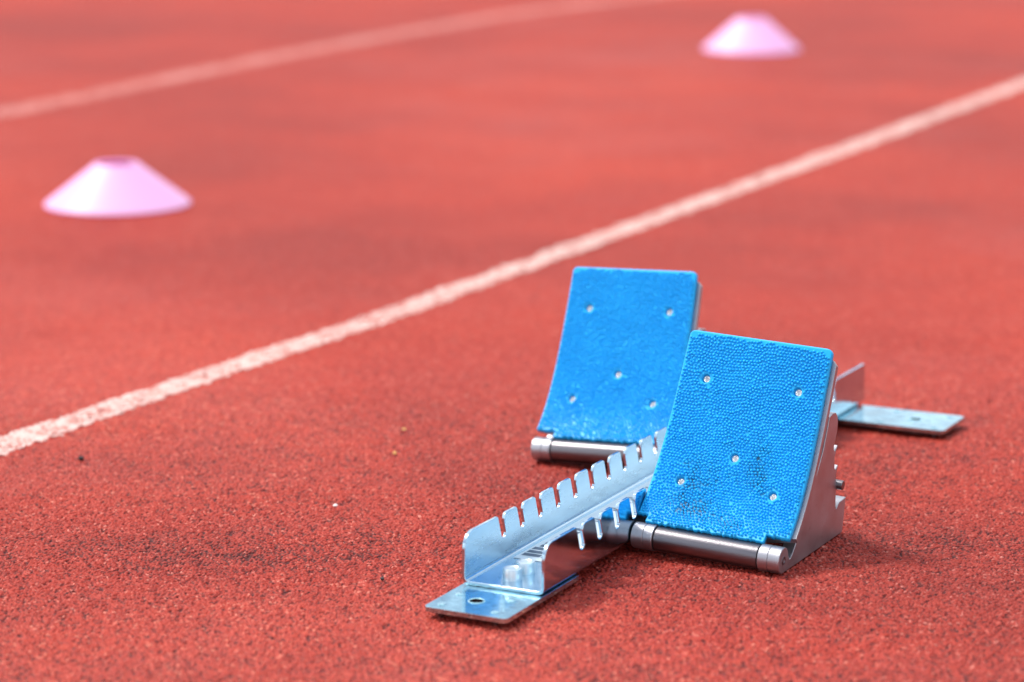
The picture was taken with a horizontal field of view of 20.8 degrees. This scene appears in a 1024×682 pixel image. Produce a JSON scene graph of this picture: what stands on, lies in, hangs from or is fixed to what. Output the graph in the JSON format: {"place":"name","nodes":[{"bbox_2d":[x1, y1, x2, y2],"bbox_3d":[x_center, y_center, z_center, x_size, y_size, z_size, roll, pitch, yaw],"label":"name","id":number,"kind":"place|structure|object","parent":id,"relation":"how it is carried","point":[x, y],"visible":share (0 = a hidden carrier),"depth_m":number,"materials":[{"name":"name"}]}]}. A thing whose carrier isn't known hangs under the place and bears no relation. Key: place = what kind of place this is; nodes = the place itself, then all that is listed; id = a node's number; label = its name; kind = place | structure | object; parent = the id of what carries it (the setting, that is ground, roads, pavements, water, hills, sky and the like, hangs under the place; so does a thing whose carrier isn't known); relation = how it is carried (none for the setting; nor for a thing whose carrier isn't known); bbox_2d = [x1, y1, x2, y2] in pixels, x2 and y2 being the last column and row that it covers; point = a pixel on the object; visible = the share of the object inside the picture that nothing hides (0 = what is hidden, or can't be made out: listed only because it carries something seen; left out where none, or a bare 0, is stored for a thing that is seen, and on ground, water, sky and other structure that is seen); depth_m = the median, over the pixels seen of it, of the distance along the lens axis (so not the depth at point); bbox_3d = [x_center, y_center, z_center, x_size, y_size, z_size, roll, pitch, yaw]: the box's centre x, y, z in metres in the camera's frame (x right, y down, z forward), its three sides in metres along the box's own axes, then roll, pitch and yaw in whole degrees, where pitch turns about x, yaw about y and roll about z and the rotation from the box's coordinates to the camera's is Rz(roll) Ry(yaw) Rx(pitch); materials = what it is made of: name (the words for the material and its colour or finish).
{"place":"outdoors","nodes":[
{"label":"outdoors","id":0,"kind":"place"},
{"bbox_2d":[0,0,1023,681],"bbox_3d":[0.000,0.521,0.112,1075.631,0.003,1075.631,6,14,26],"label":"track","id":1,"kind":"structure","parent":0,"point":[204,532],"depth_m":2.66,"materials":[{"name":"rubber"}]},
{"bbox_2d":[44,159,190,215],"bbox_3d":[-0.464,-0.185,3.268,0.171,0.049,0.171,6,14,26],"label":"training cone","id":2,"kind":"object","parent":1,"relation":"on","point":[116,187],"visible":1,"depth_m":3.22,"materials":[{"name":"pink plastic"}]},
{"bbox_2d":[0,0,626,116],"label":"lane line","id":3,"kind":"object","parent":1,"relation":"on","point":[29,107],"visible":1,"depth_m":4.76,"materials":[{"name":"paint"}]},
{"bbox_2d":[0,78,1023,455],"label":"lane line","id":4,"kind":"object","parent":1,"relation":"on","point":[30,436],"visible":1,"depth_m":2.73,"materials":[{"name":"paint"}]},
{"bbox_2d":[425,267,963,625],"bbox_3d":[0.114,0.048,1.980,0.287,0.144,0.636,6,14,26],"label":"starting block","id":5,"kind":"object","parent":1,"relation":"on","point":[721,448],"depth_m":1.87,"materials":[{"name":"metal"}]},
{"bbox_2d":[703,17,799,53],"bbox_3d":[0.422,-0.542,4.909,0.171,0.055,0.171,-7,14,-30],"label":"training cone","id":6,"kind":"object","parent":1,"relation":"on","point":[750,35],"visible":1,"depth_m":4.86,"materials":[{"name":"pink plastic"}]}
]}

